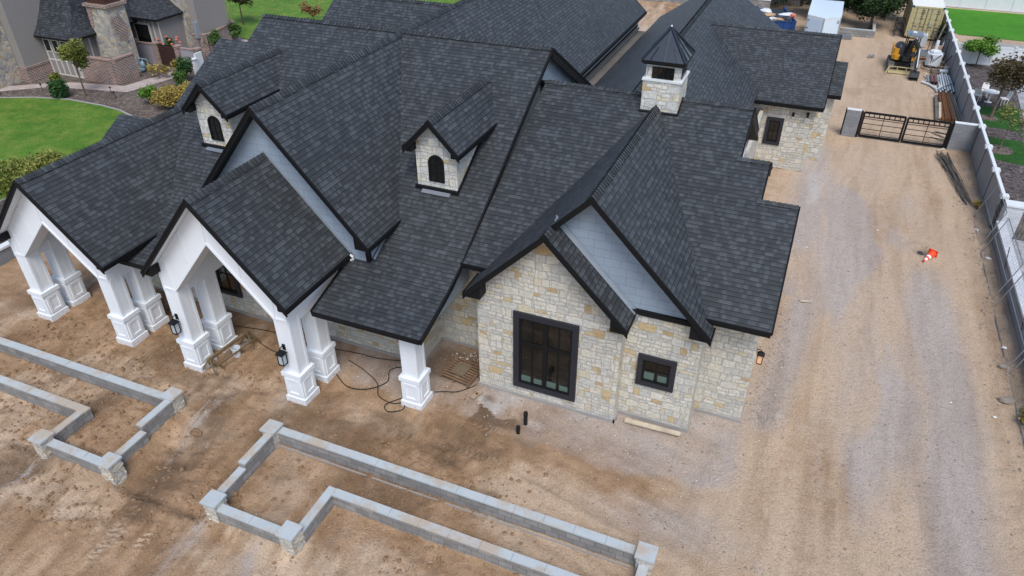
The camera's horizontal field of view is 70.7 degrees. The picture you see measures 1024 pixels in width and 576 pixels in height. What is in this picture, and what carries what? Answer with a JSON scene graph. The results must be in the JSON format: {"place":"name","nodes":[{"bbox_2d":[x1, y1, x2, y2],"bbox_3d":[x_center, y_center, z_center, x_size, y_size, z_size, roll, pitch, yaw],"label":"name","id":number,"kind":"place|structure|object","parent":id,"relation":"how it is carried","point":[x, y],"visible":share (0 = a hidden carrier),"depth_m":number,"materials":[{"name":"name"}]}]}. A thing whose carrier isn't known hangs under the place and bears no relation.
{"place":"outdoors","nodes":[
{"label":"outdoors","id":0,"kind":"place"},
{"bbox_2d":[0,70,188,91],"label":"garden path","id":1,"kind":"structure","parent":0,"point":[134,86],"depth_m":51.57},
{"bbox_2d":[0,0,1023,575],"bbox_3d":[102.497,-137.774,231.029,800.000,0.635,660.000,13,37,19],"label":"ground","id":2,"kind":"structure","parent":0,"point":[876,432],"depth_m":23.44,"materials":[{"name":"soil"}]},
{"bbox_2d":[0,241,15,265],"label":"wall","id":3,"kind":"structure","parent":2,"relation":"on","point":[6,253],"depth_m":32.15,"materials":[{"name":"paint"}]},
{"bbox_2d":[0,97,131,201],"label":"lawn kerb","id":4,"kind":"structure","parent":2,"relation":"on","point":[72,100],"depth_m":48.93,"materials":[{"name":"grey concrete"}]},
{"bbox_2d":[0,337,185,485],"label":"planter wall","id":5,"kind":"structure","parent":2,"relation":"on","point":[169,403],"depth_m":24.12,"materials":[{"name":"concrete"}]},
{"bbox_2d":[0,37,247,243],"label":"mulch bed","id":6,"kind":"object","parent":2,"relation":"on","point":[131,103],"depth_m":50.06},
{"bbox_2d":[0,148,68,197],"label":"shrub","id":7,"kind":"object","parent":6,"relation":"on","point":[26,165],"visible":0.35,"depth_m":35.76,"materials":[{"name":"green plant"}]},
{"bbox_2d":[48,71,61,80],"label":"plant","id":8,"kind":"object","parent":6,"relation":"on","point":[54,75],"visible":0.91,"depth_m":51.79,"materials":[{"name":"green plant"}]},
{"bbox_2d":[46,78,71,98],"bbox_3d":[-31.072,-13.677,49.382,1.428,1.386,1.429,13,37,19],"label":"topiary bush","id":9,"kind":"object","parent":6,"relation":"on","point":[58,88],"visible":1,"depth_m":49.15,"materials":[{"name":"green plant"}]},
{"bbox_2d":[0,98,126,199],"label":"lawn grass","id":10,"kind":"structure","parent":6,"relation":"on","point":[34,125],"depth_m":45.50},
{"bbox_2d":[56,38,90,96],"bbox_3d":[-29.484,-14.977,48.969,2.038,4.090,1.868,-7,35,-9],"label":"young tree","id":11,"kind":"object","parent":6,"relation":"on","point":[76,56],"visible":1,"depth_m":48.19,"materials":[{"name":"green plant"}]},
{"bbox_2d":[81,52,139,84],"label":"brick wall","id":12,"kind":"structure","parent":6,"relation":"on","point":[121,69],"depth_m":51.74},
{"bbox_2d":[0,0,232,88],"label":"brick house","id":13,"kind":"structure","parent":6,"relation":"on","point":[34,34],"depth_m":52.07,"materials":[{"name":"stone"}]},
{"bbox_2d":[42,38,52,51],"bbox_3d":[-33.719,-17.642,52.355,0.660,0.970,0.060,13,37,19],"label":"window","id":14,"kind":"structure","parent":13,"relation":"in","point":[46,42],"depth_m":52.34,"materials":[{"name":"glass"}]},
{"bbox_2d":[51,40,59,52],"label":"window","id":15,"kind":"structure","parent":13,"relation":"in","point":[55,44],"depth_m":52.00,"materials":[{"name":"glass"}]},
{"bbox_2d":[138,58,148,70],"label":"gas meters","id":16,"kind":"object","parent":13,"relation":"attached to","point":[142,64],"visible":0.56,"depth_m":53.86,"materials":[{"name":"blue paint"}]},
{"bbox_2d":[133,22,153,41],"bbox_3d":[-28.308,-19.268,55.650,1.600,2.400,0.080,13,37,19],"label":"window","id":17,"kind":"structure","parent":13,"relation":"in","point":[143,31],"depth_m":55.33,"materials":[{"name":"glass"}]},
{"bbox_2d":[137,83,156,99],"bbox_3d":[-24.313,-12.916,48.245,1.368,1.490,1.313,-28,43,-34],"label":"round bush","id":18,"kind":"object","parent":6,"relation":"on","point":[144,92],"visible":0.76,"depth_m":47.90,"materials":[{"name":"green plant"}]},
{"bbox_2d":[145,62,169,78],"bbox_3d":[-25.911,-15.804,52.614,1.915,1.315,1.139,6,35,9],"label":"sparse shrub","id":19,"kind":"object","parent":6,"relation":"on","point":[155,69],"visible":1,"depth_m":52.55,"materials":[{"name":"yellow plant"}]},
{"bbox_2d":[134,38,203,68],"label":"courtyard wall","id":20,"kind":"structure","parent":6,"relation":"on","point":[155,52],"depth_m":54.91,"materials":[{"name":"beige paint"}]},
{"bbox_2d":[157,44,175,65],"bbox_3d":[-26.107,-17.666,54.854,1.720,1.550,0.100,13,37,19],"label":"door","id":21,"kind":"structure","parent":20,"relation":"in","point":[167,53],"depth_m":54.76,"materials":[{"name":"brown"}]},
{"bbox_2d":[149,81,188,106],"bbox_3d":[-21.907,-12.686,47.762,2.940,1.648,3.859,28,44,35],"label":"grassy shrub","id":22,"kind":"object","parent":6,"relation":"on","point":[163,96],"visible":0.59,"depth_m":47.12,"materials":[{"name":"yellow plant"}]},
{"bbox_2d":[157,36,180,45],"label":"rose bush","id":23,"kind":"object","parent":6,"relation":"on","point":[169,42],"visible":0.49,"depth_m":55.20,"materials":[{"name":"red plant"}]},
{"bbox_2d":[171,70,187,84],"bbox_3d":[-23.568,-14.836,51.232,1.509,1.272,0.816,13,37,19],"label":"dark shrub","id":24,"kind":"object","parent":6,"relation":"on","point":[180,77],"visible":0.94,"depth_m":51.06,"materials":[{"name":"green plant"}]},
{"bbox_2d":[174,55,193,80],"bbox_3d":[-23.543,-15.784,51.924,1.454,2.053,1.352,13,37,19],"label":"dark shrub","id":25,"kind":"object","parent":6,"relation":"on","point":[185,65],"visible":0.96,"depth_m":51.56,"materials":[{"name":"green plant"}]},
{"bbox_2d":[190,51,203,74],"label":"white post wall","id":26,"kind":"structure","parent":6,"relation":"on","point":[197,60],"depth_m":53.31,"materials":[{"name":"paint"}]},
{"bbox_2d":[204,28,221,45],"bbox_3d":[-23.760,-19.659,57.614,1.166,2.003,1.818,13,37,19],"label":"shrub","id":27,"kind":"object","parent":6,"relation":"on","point":[214,37],"visible":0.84,"depth_m":57.32,"materials":[{"name":"green plant"}]},
{"bbox_2d":[192,19,237,54],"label":"brick wall","id":28,"kind":"structure","parent":6,"relation":"on","point":[208,47],"depth_m":57.58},
{"bbox_2d":[227,21,241,39],"bbox_3d":[-23.097,-21.384,60.123,0.974,2.006,1.782,13,37,19],"label":"shrub","id":29,"kind":"object","parent":6,"relation":"on","point":[235,27],"visible":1,"depth_m":59.78,"materials":[{"name":"green plant"}]},
{"bbox_2d":[190,428,201,436],"bbox_3d":[-10.411,4.771,23.794,0.467,0.187,0.307,13,37,19],"label":"rock","id":30,"kind":"object","parent":2,"relation":"on","point":[196,432],"visible":1,"depth_m":23.72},
{"bbox_2d":[203,330,260,374],"bbox_3d":[-10.408,2.306,26.662,0.768,0.577,2.313,18,38,24],"label":"sawhorse","id":31,"kind":"object","parent":2,"relation":"on","point":[212,361],"visible":1,"depth_m":26.44,"materials":[{"name":"brown wood"}]},
{"bbox_2d":[230,345,240,357],"bbox_3d":[-10.229,2.380,26.710,0.340,0.385,0.416,13,37,19],"label":"bucket","id":32,"kind":"object","parent":2,"relation":"on","point":[234,348],"visible":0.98,"depth_m":26.71,"materials":[{"name":"white plastic"}]},
{"bbox_2d":[0,313,605,575],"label":"dirt clods","id":33,"kind":"object","parent":2,"relation":"on","point":[122,495],"visible":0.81,"depth_m":22.64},
{"bbox_2d":[237,326,399,360],"bbox_3d":[-7.114,2.169,27.279,7.725,0.064,0.263,11,36,16],"label":"foundation","id":34,"kind":"object","parent":2,"relation":"on","point":[335,349],"visible":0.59,"depth_m":27.00,"materials":[{"name":"grey concrete"}]},
{"bbox_2d":[224,0,459,38],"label":"back lawn grass","id":35,"kind":"structure","parent":2,"relation":"on","point":[254,13],"depth_m":69.66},
{"bbox_2d":[228,0,252,24],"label":"lawn tree","id":36,"kind":"object","parent":35,"relation":"on","point":[246,2],"visible":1,"depth_m":64.19,"materials":[{"name":"green plant"}]},
{"bbox_2d":[299,1,322,18],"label":"reddish shrub","id":37,"kind":"object","parent":35,"relation":"on","point":[312,12],"visible":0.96,"depth_m":64.99,"materials":[{"name":"red plant"}]},
{"bbox_2d":[336,367,401,389],"bbox_3d":[-4.800,3.221,25.746,3.041,0.057,1.126,-2,34,-2],"label":"power cord","id":38,"kind":"object","parent":2,"relation":"on","point":[369,388],"visible":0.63,"depth_m":25.49,"materials":[{"name":"black rubber"}]},
{"bbox_2d":[348,360,404,411],"bbox_3d":[-4.769,3.356,25.552,0.731,0.053,3.433,-21,40,-27],"label":"power cord","id":39,"kind":"object","parent":2,"relation":"on","point":[378,394],"visible":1,"depth_m":24.84,"materials":[{"name":"black rubber"}]},
{"bbox_2d":[0,0,848,432],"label":"stone house","id":40,"kind":"structure","parent":2,"relation":"on","point":[564,204],"depth_m":24.77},
{"bbox_2d":[207,116,224,141],"bbox_3d":[-11.501,-6.193,27.953,0.600,1.000,0.050,13,37,19],"label":"window","id":41,"kind":"structure","parent":40,"relation":"in","point":[214,125],"depth_m":27.97,"materials":[{"name":"glass"}]},
{"bbox_2d":[215,265,242,297],"bbox_3d":[-11.525,-0.508,28.303,1.950,1.650,0.105,13,37,19],"label":"window","id":42,"kind":"structure","parent":40,"relation":"in","point":[228,284],"depth_m":28.33,"materials":[{"name":"glass"}]},
{"bbox_2d":[428,155,444,183],"bbox_3d":[-2.615,-4.117,24.898,0.600,1.000,0.050,13,37,19],"label":"window","id":43,"kind":"structure","parent":40,"relation":"in","point":[435,163],"depth_m":24.92,"materials":[{"name":"glass"}]},
{"bbox_2d":[513,310,579,401],"bbox_3d":[1.076,2.253,23.582,2.210,3.150,0.105,13,37,19],"label":"window","id":44,"kind":"structure","parent":40,"relation":"in","point":[545,350],"depth_m":23.54,"materials":[{"name":"glass"}]},
{"bbox_2d":[635,353,677,392],"bbox_3d":[4.549,2.680,22.810,1.220,1.225,0.105,13,37,19],"label":"window","id":45,"kind":"structure","parent":40,"relation":"in","point":[654,372],"depth_m":22.81,"materials":[{"name":"glass"}]},
{"bbox_2d":[762,116,784,145],"bbox_3d":[14.179,-8.526,39.158,0.890,1.520,0.105,13,37,19],"label":"window","id":46,"kind":"structure","parent":40,"relation":"in","point":[774,125],"depth_m":39.14,"materials":[{"name":"glass"}]},
{"bbox_2d":[199,419,658,575],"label":"planter wall","id":47,"kind":"structure","parent":2,"relation":"on","point":[291,537],"depth_m":20.49,"materials":[{"name":"concrete"}]},
{"bbox_2d":[440,357,479,387],"bbox_3d":[-1.778,3.017,25.958,1.200,0.132,1.150,18,39,25],"label":"wooden pallet","id":48,"kind":"object","parent":2,"relation":"on","point":[458,377],"visible":0.84,"depth_m":25.80,"materials":[{"name":"brown wood"}]},
{"bbox_2d":[450,362,471,376],"bbox_3d":[-1.835,2.926,25.936,0.530,0.035,0.600,18,39,25],"label":"paver slab","id":49,"kind":"object","parent":48,"relation":"on","point":[461,369],"depth_m":25.90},
{"bbox_2d":[470,390,482,399],"bbox_3d":[-1.226,3.692,25.000,0.149,0.080,0.507,28,43,35],"label":"wood block","id":50,"kind":"object","parent":2,"relation":"on","point":[476,394],"depth_m":24.97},
{"bbox_2d":[523,411,527,425],"bbox_3d":[0.450,4.305,23.801,0.149,0.660,0.146,13,37,19],"label":"cleanout pipe","id":51,"kind":"object","parent":2,"relation":"on","point":[525,414],"visible":1,"depth_m":23.70,"materials":[{"name":"black plastic"}]},
{"bbox_2d":[242,186,817,496],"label":"white chips","id":52,"kind":"object","parent":2,"relation":"on","point":[615,435],"visible":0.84,"depth_m":25.18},
{"bbox_2d":[257,170,1015,569],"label":"stone chips","id":53,"kind":"object","parent":2,"relation":"on","point":[667,440],"visible":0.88,"depth_m":23.85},
{"bbox_2d":[624,418,680,436],"bbox_3d":[4.612,4.572,23.725,1.857,0.050,0.180,12,36,17],"label":"wood plank","id":54,"kind":"object","parent":2,"relation":"on","point":[652,427],"visible":1,"depth_m":23.70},
{"bbox_2d":[641,0,770,8],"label":"block wall","id":55,"kind":"structure","parent":2,"relation":"on","point":[761,4],"depth_m":68.95,"materials":[{"name":"white concrete"}]},
{"bbox_2d":[743,306,797,428],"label":"gravel chips","id":56,"kind":"object","parent":2,"relation":"on","point":[769,379],"visible":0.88,"depth_m":25.65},
{"bbox_2d":[756,6,796,29],"bbox_3d":[22.874,-23.215,62.864,2.490,1.376,5.260,4,35,5],"label":"dumpster","id":57,"kind":"object","parent":2,"relation":"on","point":[790,25],"visible":0.3,"depth_m":60.52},
{"bbox_2d":[771,9,784,14],"bbox_3d":[22.877,-23.190,62.911,2.170,1.040,5.010,4,35,5],"label":"rubbish fill","id":58,"kind":"object","parent":57,"relation":"in","point":[777,11],"visible":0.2,"depth_m":63.88,"materials":[{"name":"black plastic"}]},
{"bbox_2d":[804,0,843,33],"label":"cargo trailer","id":59,"kind":"object","parent":2,"relation":"on","point":[824,16],"visible":0.55,"depth_m":57.77,"materials":[{"name":"white metal"}]},
{"bbox_2d":[832,0,863,11],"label":"orchard tree","id":60,"kind":"object","parent":2,"relation":"on","point":[847,2],"visible":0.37,"depth_m":63.65,"materials":[{"name":"green plant"}]},
{"bbox_2d":[840,107,861,136],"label":"block wall","id":61,"kind":"structure","parent":2,"relation":"on","point":[850,122],"depth_m":43.38,"materials":[{"name":"white concrete"}]},
{"bbox_2d":[838,22,875,38],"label":"block wall","id":62,"kind":"structure","parent":2,"relation":"on","point":[863,33],"depth_m":61.54,"materials":[{"name":"concrete"}]},
{"bbox_2d":[852,0,903,29],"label":"orchard tree","id":63,"kind":"object","parent":2,"relation":"on","point":[867,8],"visible":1,"depth_m":61.99,"materials":[{"name":"green plant"}]},
{"bbox_2d":[882,0,907,17],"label":"orchard tree","id":64,"kind":"object","parent":2,"relation":"on","point":[904,2],"visible":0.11,"depth_m":65.09,"materials":[{"name":"green plant"}]},
{"bbox_2d":[893,17,905,36],"bbox_3d":[33.315,-22.448,62.005,0.650,1.200,1.850,13,37,19],"label":"metal rack","id":65,"kind":"object","parent":2,"relation":"on","point":[903,26],"visible":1,"depth_m":61.81,"materials":[{"name":"metal"}]},
{"bbox_2d":[885,30,923,80],"bbox_3d":[29.073,-17.331,53.259,2.214,2.682,4.080,13,37,19],"label":"excavator","id":66,"kind":"object","parent":2,"relation":"on","point":[903,53],"visible":1,"depth_m":53.43,"materials":[{"name":"metal"}]},
{"bbox_2d":[855,110,954,148],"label":"driveway gate","id":67,"kind":"structure","parent":2,"relation":"on","point":[902,140],"depth_m":42.50,"materials":[{"name":"metal"}]},
{"bbox_2d":[914,33,928,46],"bbox_3d":[33.595,-20.511,59.253,0.900,1.119,1.000,13,37,19],"label":"bulk bag","id":68,"kind":"object","parent":2,"relation":"on","point":[923,42],"visible":0.45,"depth_m":58.90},
{"bbox_2d":[902,0,945,39],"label":"shipping container","id":69,"kind":"object","parent":2,"relation":"on","point":[924,16],"visible":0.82,"depth_m":60.21,"materials":[{"name":"white metal"}]},
{"bbox_2d":[906,7,927,34],"bbox_3d":[33.924,-22.277,60.376,1.112,2.360,0.130,13,37,19],"label":"door","id":70,"kind":"structure","parent":69,"relation":"in","point":[918,17],"depth_m":60.26,"materials":[{"name":"metal"}]},
{"bbox_2d":[922,8,943,36],"bbox_3d":[34.967,-22.034,60.017,1.112,2.360,0.130,13,37,19],"label":"door","id":71,"kind":"structure","parent":69,"relation":"in","point":[934,16],"depth_m":59.95,"materials":[{"name":"metal"}]},
{"bbox_2d":[923,248,937,261],"bbox_3d":[18.587,-1.440,32.153,0.782,0.380,0.400,-23,41,-30],"label":"traffic cone","id":72,"kind":"object","parent":2,"relation":"on","point":[932,253],"visible":1,"depth_m":32.15,"materials":[{"name":"orange plastic"}]},
{"bbox_2d":[923,49,942,67],"bbox_3d":[32.040,-17.490,54.814,1.050,1.170,1.310,13,37,19],"label":"water tank","id":73,"kind":"object","parent":2,"relation":"on","point":[934,57],"visible":1,"depth_m":54.46,"materials":[{"name":"white plastic"}]},
{"bbox_2d":[934,95,937,119],"bbox_3d":[27.960,-11.934,47.556,0.150,0.120,4.705,15,37,21],"label":"lumber board","id":74,"kind":"object","parent":2,"relation":"on","point":[936,107],"visible":0.9,"depth_m":47.39,"materials":[{"name":"grey wood"}]},
{"bbox_2d":[927,30,950,60],"bbox_3d":[33.428,-19.012,56.557,1.100,1.700,2.050,13,37,19],"label":"metal rack","id":75,"kind":"object","parent":2,"relation":"on","point":[940,38],"visible":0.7,"depth_m":56.03,"materials":[{"name":"metal"}]},
{"bbox_2d":[938,102,940,118],"bbox_3d":[27.840,-11.575,46.944,0.150,0.120,2.905,15,37,21],"label":"lumber board","id":76,"kind":"object","parent":2,"relation":"on","point":[939,110],"visible":1,"depth_m":46.73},
{"bbox_2d":[930,69,950,75],"bbox_3d":[31.695,-15.948,53.361,1.250,0.132,0.900,9,36,14],"label":"wooden pallet","id":77,"kind":"object","parent":2,"relation":"on","point":[932,71],"visible":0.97,"depth_m":53.20,"materials":[{"name":"grey wood"}]},
{"bbox_2d":[938,93,944,120],"bbox_3d":[28.371,-12.022,47.683,0.150,0.120,5.301,14,37,20],"label":"lumber board","id":78,"kind":"object","parent":2,"relation":"on","point":[942,111],"visible":0.97,"depth_m":47.24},
{"bbox_2d":[936,21,947,39],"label":"wall creeper","id":79,"kind":"object","parent":2,"relation":"on","point":[941,28],"depth_m":59.13,"materials":[{"name":"green plant"}]},
{"bbox_2d":[941,92,947,120],"bbox_3d":[28.519,-12.029,47.604,0.150,0.120,5.300,14,37,19],"label":"lumber board","id":80,"kind":"object","parent":2,"relation":"on","point":[944,107],"visible":1,"depth_m":47.22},
{"bbox_2d":[944,93,950,121],"bbox_3d":[28.667,-11.953,47.581,0.150,0.180,5.300,13,37,19],"label":"lumber board","id":81,"kind":"object","parent":2,"relation":"on","point":[948,112],"visible":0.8,"depth_m":46.95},
{"bbox_2d":[945,92,954,121],"bbox_3d":[28.814,-11.960,47.502,0.150,0.180,5.300,13,37,18],"label":"lumber board","id":82,"kind":"object","parent":2,"relation":"on","point":[950,108],"visible":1,"depth_m":47.09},
{"bbox_2d":[948,94,957,121],"bbox_3d":[28.962,-11.884,47.480,0.150,0.120,5.301,13,36,18],"label":"lumber board","id":83,"kind":"object","parent":2,"relation":"on","point":[954,113],"visible":0.63,"depth_m":46.86,"materials":[{"name":"grey wood"}]},
{"bbox_2d":[950,93,960,121],"bbox_3d":[29.110,-11.891,47.400,0.150,0.120,5.302,12,36,17],"label":"lumber board","id":84,"kind":"object","parent":2,"relation":"on","point":[955,108],"visible":0.77,"depth_m":47.10,"materials":[{"name":"grey wood"}]},
{"bbox_2d":[946,121,978,151],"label":"block wall","id":85,"kind":"structure","parent":2,"relation":"on","point":[963,136],"depth_m":41.45,"materials":[{"name":"white concrete"}]},
{"bbox_2d":[940,2,1009,228],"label":"boundary wall","id":86,"kind":"structure","parent":2,"relation":"on","point":[987,171],"depth_m":40.97,"materials":[{"name":"white concrete"}]},
{"bbox_2d":[973,200,983,208],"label":"weed","id":87,"kind":"object","parent":2,"relation":"on","point":[977,204],"visible":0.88,"depth_m":35.93,"materials":[{"name":"green plant"}]},
{"bbox_2d":[943,0,1023,12],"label":"vinyl fence","id":88,"kind":"object","parent":2,"relation":"on","point":[1009,5],"visible":0.84,"depth_m":68.86,"materials":[{"name":"white plastic"}]},
{"bbox_2d":[946,8,1023,40],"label":"bright lawn grass","id":89,"kind":"structure","parent":2,"relation":"on","point":[1007,26],"depth_m":65.06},
{"bbox_2d":[947,155,1023,480],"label":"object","id":90,"kind":"object","parent":2,"relation":"on","point":[1007,374],"visible":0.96,"depth_m":28.98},
{"bbox_2d":[957,41,1023,65],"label":"vinyl fence","id":91,"kind":"object","parent":2,"relation":"on","point":[969,57],"visible":0.48,"depth_m":54.92,"materials":[{"name":"white plastic"}]},
{"bbox_2d":[973,184,1007,244],"bbox_3d":[22.353,-3.412,33.738,0.656,1.786,3.292,13,37,19],"label":"fence frame","id":92,"kind":"object","parent":2,"relation":"on","point":[993,220],"visible":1,"depth_m":33.64,"materials":[{"name":"metal"}]},
{"bbox_2d":[965,63,1023,226],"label":"gravel yard","id":93,"kind":"structure","parent":2,"relation":"on","point":[1012,176],"depth_m":44.40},
{"bbox_2d":[974,88,982,101],"bbox_3d":[31.340,-13.014,48.552,0.510,0.880,0.440,-23,40,-29],"label":"garden chair","id":94,"kind":"object","parent":93,"relation":"on","point":[977,92],"visible":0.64,"depth_m":48.37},
{"bbox_2d":[961,35,1001,66],"bbox_3d":[35.180,-17.754,54.261,2.783,2.419,2.243,13,37,19],"label":"round tree","id":95,"kind":"object","parent":93,"relation":"on","point":[987,46],"visible":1,"depth_m":53.66,"materials":[{"name":"green plant"}]},
{"bbox_2d":[980,83,989,97],"bbox_3d":[32.312,-13.502,49.258,0.440,0.880,0.510,13,37,19],"label":"garden chair","id":96,"kind":"object","parent":93,"relation":"on","point":[985,86],"visible":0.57,"depth_m":49.28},
{"bbox_2d":[983,89,999,102],"bbox_3d":[32.100,-12.855,48.449,1.000,0.730,1.000,13,37,19],"label":"garden table","id":97,"kind":"object","parent":93,"relation":"on","point":[991,91],"visible":0.93,"depth_m":48.37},
{"bbox_2d":[985,52,1023,117],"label":"bronze tree","id":98,"kind":"object","parent":93,"relation":"on","point":[1012,69],"visible":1,"depth_m":44.75,"materials":[{"name":"brown plant"}]},
{"bbox_2d":[998,91,1012,105],"bbox_3d":[32.758,-12.585,47.921,0.510,0.880,0.440,4,35,6],"label":"garden chair","id":99,"kind":"object","parent":93,"relation":"on","point":[1009,95],"visible":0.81,"depth_m":47.84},
{"bbox_2d":[993,100,1023,149],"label":"thin tree","id":100,"kind":"object","parent":93,"relation":"on","point":[1006,114],"visible":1,"depth_m":41.37,"materials":[{"name":"green plant"}]},
{"bbox_2d":[980,218,1023,299],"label":"fence frame","id":101,"kind":"object","parent":2,"relation":"on","point":[1001,259],"visible":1,"depth_m":30.49,"materials":[{"name":"metal"}]},
{"bbox_2d":[998,363,1010,369],"bbox_3d":[17.831,2.847,26.098,0.426,0.183,0.275,13,37,19],"label":"rock","id":102,"kind":"object","parent":2,"relation":"on","point":[1003,366],"visible":1,"depth_m":26.03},
{"bbox_2d":[998,396,1015,404],"bbox_3d":[16.937,3.855,24.677,0.481,0.213,0.336,1,34,2],"label":"rock","id":103,"kind":"object","parent":2,"relation":"on","point":[1007,400],"visible":1,"depth_m":24.59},
{"bbox_2d":[991,221,1023,363],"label":"wall","id":104,"kind":"structure","parent":2,"relation":"on","point":[1012,281],"depth_m":29.88,"materials":[{"name":"white concrete"}]},
{"bbox_2d":[992,199,1023,238],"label":"brick pier","id":105,"kind":"structure","parent":2,"relation":"on","point":[1015,211],"depth_m":32.92,"materials":[{"name":"white concrete"}]},
{"bbox_2d":[1012,213,1023,239],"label":"slatted gate","id":106,"kind":"structure","parent":105,"relation":"attached to","point":[1018,232],"depth_m":33.34,"materials":[{"name":"grey wood"}]},
{"bbox_2d":[994,273,1023,365],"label":"fence frame","id":107,"kind":"object","parent":2,"relation":"on","point":[1022,322],"visible":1,"depth_m":27.42,"materials":[{"name":"metal"}]},
{"bbox_2d":[1009,359,1023,442],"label":"fence frame","id":108,"kind":"object","parent":2,"relation":"on","point":[1018,395],"visible":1,"depth_m":24.61,"materials":[{"name":"metal"}]},
{"bbox_2d":[1011,226,1023,279],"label":"paver court","id":109,"kind":"object","parent":2,"relation":"on","point":[1020,243],"depth_m":32.86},
{"bbox_2d":[962,41,1023,48],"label":"lawn path","id":110,"kind":"structure","parent":0,"point":[1010,45],"depth_m":59.42,"materials":[{"name":"grey concrete"}]},
{"bbox_2d":[979,106,1023,165],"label":"side turf grass","id":111,"kind":"structure","parent":0,"point":[1017,155],"depth_m":43.24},
{"bbox_2d":[981,115,997,120],"bbox_3d":[30.548,-10.911,46.232,1.100,0.001,1.100,13,37,19],"label":"tree ring","id":112,"kind":"object","parent":111,"relation":"on","point":[985,117],"visible":0.77,"depth_m":46.13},
{"bbox_2d":[992,144,1013,154],"bbox_3d":[28.447,-8.092,42.133,1.500,0.001,1.500,13,37,19],"label":"tree ring","id":113,"kind":"object","parent":111,"relation":"on","point":[1003,150],"visible":0.69,"depth_m":42.01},
{"bbox_2d":[1008,77,1023,118],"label":"side walk","id":114,"kind":"structure","parent":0,"point":[1021,98],"depth_m":49.14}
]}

